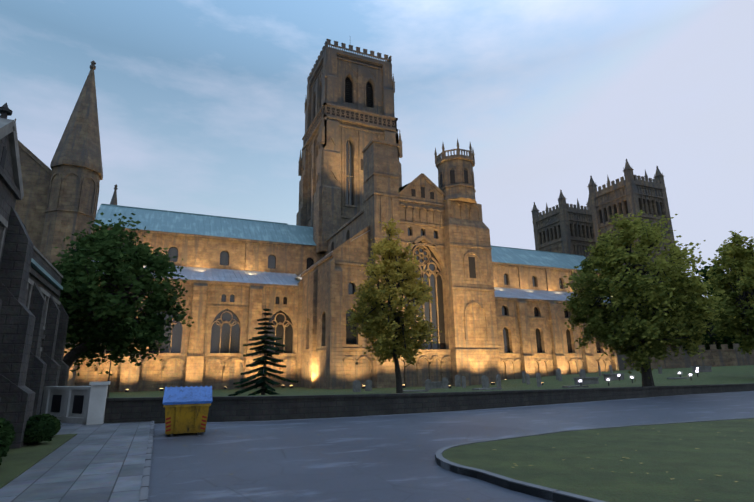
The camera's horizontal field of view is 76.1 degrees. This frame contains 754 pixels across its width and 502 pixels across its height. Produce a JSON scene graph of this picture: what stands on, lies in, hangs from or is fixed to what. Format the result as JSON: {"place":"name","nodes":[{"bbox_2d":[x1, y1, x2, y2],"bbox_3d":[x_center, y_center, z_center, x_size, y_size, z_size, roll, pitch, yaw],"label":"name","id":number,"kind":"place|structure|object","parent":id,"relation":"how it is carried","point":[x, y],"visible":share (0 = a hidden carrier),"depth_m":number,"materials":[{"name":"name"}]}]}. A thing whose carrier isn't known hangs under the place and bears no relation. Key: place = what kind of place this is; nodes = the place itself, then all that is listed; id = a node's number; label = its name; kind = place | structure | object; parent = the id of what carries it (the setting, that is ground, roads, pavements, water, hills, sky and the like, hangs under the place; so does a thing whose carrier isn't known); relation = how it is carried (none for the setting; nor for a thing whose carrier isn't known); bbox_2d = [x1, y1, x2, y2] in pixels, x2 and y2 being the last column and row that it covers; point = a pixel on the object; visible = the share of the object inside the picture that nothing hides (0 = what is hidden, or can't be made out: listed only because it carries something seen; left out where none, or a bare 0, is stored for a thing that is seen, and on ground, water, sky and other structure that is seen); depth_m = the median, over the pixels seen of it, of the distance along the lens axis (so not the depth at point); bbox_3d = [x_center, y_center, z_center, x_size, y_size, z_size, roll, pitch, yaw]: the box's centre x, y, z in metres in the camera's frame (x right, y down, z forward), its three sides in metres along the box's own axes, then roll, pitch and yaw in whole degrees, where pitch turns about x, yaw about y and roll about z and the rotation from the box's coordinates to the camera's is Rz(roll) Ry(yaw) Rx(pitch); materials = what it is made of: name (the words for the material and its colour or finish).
{"place":"outdoors","nodes":[
{"label":"outdoors","id":0,"kind":"place"},
{"bbox_2d":[14,60,117,385],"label":"cathedral nine altars","id":1,"kind":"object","parent":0,"point":[56,205],"visible":0.25,"depth_m":51.58,"materials":[{"name":"beige stone"}]},
{"bbox_2d":[74,204,323,391],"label":"cathedral choir wing","id":2,"kind":"structure","parent":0,"point":[239,274],"depth_m":66.00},
{"bbox_2d":[296,39,402,256],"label":"cathedral central tower","id":3,"kind":"structure","parent":0,"point":[349,109],"depth_m":87.83,"materials":[{"name":"beige stone"}]},
{"bbox_2d":[0,0,753,297],"label":"sky","id":4,"kind":"structure","parent":0,"point":[201,106],"materials":[{"name":"blue"}]},
{"bbox_2d":[294,138,500,388],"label":"cathedral transept","id":5,"kind":"structure","parent":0,"point":[445,229],"depth_m":60.77,"materials":[{"name":"beige stone"}]},
{"bbox_2d":[147,391,753,501],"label":"road asphalt","id":6,"kind":"structure","parent":0,"point":[360,459],"depth_m":11.53,"materials":[{"name":"grey asphalt"}]},
{"bbox_2d":[0,102,68,448],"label":"building","id":7,"kind":"structure","parent":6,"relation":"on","point":[34,318],"depth_m":12.78,"materials":[{"name":"stone"}]},
{"bbox_2d":[0,434,76,488],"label":"grass strip","id":8,"kind":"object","parent":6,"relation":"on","point":[16,462],"depth_m":10.51,"materials":[{"name":"green plant"}]},
{"bbox_2d":[0,418,11,464],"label":"shrub","id":9,"kind":"object","parent":8,"relation":"on","point":[4,445],"visible":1,"depth_m":8.87,"materials":[{"name":"green plant"}]},
{"bbox_2d":[2,417,15,448],"bbox_3d":[-8.696,4.099,10.677,1.148,0.882,1.133,5,-16,-23],"label":"shrub","id":10,"kind":"object","parent":8,"relation":"on","point":[6,424],"visible":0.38,"depth_m":10.91,"materials":[{"name":"green plant"}]},
{"bbox_2d":[23,414,56,444],"bbox_3d":[-8.873,4.635,12.507,0.953,0.753,0.966,5,-16,-23],"label":"shrub","id":11,"kind":"object","parent":8,"relation":"on","point":[39,428],"visible":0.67,"depth_m":12.30,"materials":[{"name":"green plant"}]},
{"bbox_2d":[42,413,60,433],"bbox_3d":[-9.653,5.058,13.962,0.876,0.679,0.871,5,-16,-23],"label":"shrub","id":12,"kind":"object","parent":8,"relation":"on","point":[55,420],"visible":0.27,"depth_m":14.01,"materials":[{"name":"green plant"}]},
{"bbox_2d":[40,381,110,424],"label":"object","id":13,"kind":"object","parent":6,"relation":"on","point":[86,405],"depth_m":18.62,"materials":[{"name":"stone"}]},
{"bbox_2d":[0,421,153,501],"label":"pavement flagstones","id":14,"kind":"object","parent":6,"relation":"on","point":[107,462],"visible":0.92,"depth_m":9.01,"materials":[{"name":"stone"}]},
{"bbox_2d":[162,386,211,436],"bbox_3d":[-6.071,5.076,15.412,1.414,1.447,1.962,4,-15,-20],"label":"yellow skip","id":15,"kind":"object","parent":6,"relation":"on","point":[187,409],"visible":1,"depth_m":14.76,"materials":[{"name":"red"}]},
{"bbox_2d":[104,383,753,423],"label":"retaining wall","id":16,"kind":"structure","parent":6,"relation":"on","point":[221,408],"depth_m":20.64,"materials":[{"name":"stone"}]},
{"bbox_2d":[159,391,749,423],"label":"road channel","id":17,"kind":"object","parent":6,"relation":"on","point":[452,411],"visible":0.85,"depth_m":21.70,"materials":[{"name":"concrete"}]},
{"bbox_2d":[435,417,753,501],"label":"island kerb","id":18,"kind":"structure","parent":6,"relation":"on","point":[547,493],"depth_m":7.83,"materials":[{"name":"stone"}]},
{"bbox_2d":[442,418,753,501],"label":"island grass","id":19,"kind":"structure","parent":18,"relation":"on","point":[727,453],"depth_m":8.93,"materials":[{"name":"green plant"}]},
{"bbox_2d":[494,427,748,500],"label":"fallen leaves","id":20,"kind":"object","parent":19,"relation":"on","point":[640,463],"visible":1,"depth_m":8.53,"materials":[{"name":"brown plant"}]},
{"label":"ground","id":21,"kind":"structure","parent":0,"visible":0},
{"bbox_2d":[107,365,753,397],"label":"churchyard lawn","id":22,"kind":"structure","parent":21,"relation":"on","point":[742,374],"depth_m":48.51,"materials":[{"name":"green plant"}]},
{"bbox_2d":[106,349,112,396],"bbox_3d":[-18.560,8.062,33.514,0.700,4.000,0.382,5,-16,-23],"label":"lamp post","id":23,"kind":"object","parent":22,"relation":"on","point":[109,376],"visible":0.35,"depth_m":33.33,"materials":[{"name":"black metal"}]},
{"bbox_2d":[51,209,194,375],"bbox_3d":[-15.292,3.274,28.008,8.575,11.024,9.114,-9,-16,29],"label":"tree","id":24,"kind":"object","parent":22,"relation":"on","point":[112,302],"visible":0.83,"depth_m":26.43,"materials":[{"name":"green plant"}]},
{"bbox_2d":[228,305,297,395],"bbox_3d":[-7.700,6.908,33.440,4.570,6.294,3.792,5,-16,-23],"label":"conifer tree","id":25,"kind":"object","parent":22,"relation":"on","point":[263,373],"visible":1,"depth_m":32.92,"materials":[{"name":"green plant"}]},
{"bbox_2d":[125,382,542,391],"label":"floodlights","id":26,"kind":"object","parent":22,"relation":"on","point":[291,386],"visible":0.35,"depth_m":56.27,"materials":[{"name":"black metal"}]},
{"bbox_2d":[345,218,441,392],"bbox_3d":[1.005,3.408,30.530,6.039,11.166,5.566,-1,-14,-1],"label":"slim tree","id":27,"kind":"object","parent":22,"relation":"on","point":[391,331],"visible":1,"depth_m":29.42,"materials":[{"name":"green plant"}]},
{"bbox_2d":[353,365,711,391],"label":"gravestones","id":28,"kind":"object","parent":22,"relation":"on","point":[444,382],"visible":0.85,"depth_m":46.81,"materials":[{"name":"stone"}]},
{"bbox_2d":[579,367,698,385],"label":"path lights","id":29,"kind":"object","parent":22,"relation":"on","point":[580,380],"visible":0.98,"depth_m":44.97,"materials":[{"name":"white metal"}]},
{"bbox_2d":[554,210,730,386],"bbox_3d":[18.750,3.416,35.037,10.891,13.076,10.605,5,-16,-23],"label":"tree","id":30,"kind":"object","parent":22,"relation":"on","point":[626,318],"visible":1,"depth_m":33.35,"materials":[{"name":"green plant"}]},
{"bbox_2d":[650,327,710,350],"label":"tree","id":31,"kind":"object","parent":22,"relation":"on","point":[707,335],"depth_m":91.95,"materials":[{"name":"green plant"}]},
{"bbox_2d":[616,344,753,370],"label":"boundary wall","id":32,"kind":"structure","parent":22,"relation":"on","point":[714,356],"depth_m":68.76,"materials":[{"name":"beige stone"}]},
{"bbox_2d":[676,259,742,349],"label":"tree","id":33,"kind":"object","parent":22,"relation":"on","point":[711,339],"visible":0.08,"depth_m":82.28,"materials":[{"name":"green plant"}]},
{"bbox_2d":[701,231,753,354],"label":"tree","id":34,"kind":"object","parent":22,"relation":"on","point":[734,253],"visible":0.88,"depth_m":47.60,"materials":[{"name":"green plant"}]},
{"bbox_2d":[716,256,753,343],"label":"tree","id":35,"kind":"object","parent":22,"relation":"on","point":[731,340],"depth_m":73.12,"materials":[{"name":"green plant"}]},
{"bbox_2d":[491,245,628,379],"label":"cathedral nave","id":36,"kind":"structure","parent":21,"relation":"on","point":[535,333],"depth_m":86.32,"materials":[{"name":"beige stone"}]},
{"bbox_2d":[531,190,595,256],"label":"cathedral tower","id":37,"kind":"structure","parent":21,"relation":"on","point":[563,227],"depth_m":120.22,"materials":[{"name":"beige stone"}]},
{"bbox_2d":[587,159,681,350],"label":"cathedral tower","id":38,"kind":"structure","parent":21,"relation":"on","point":[631,193],"depth_m":103.87,"materials":[{"name":"beige stone"}]}
]}

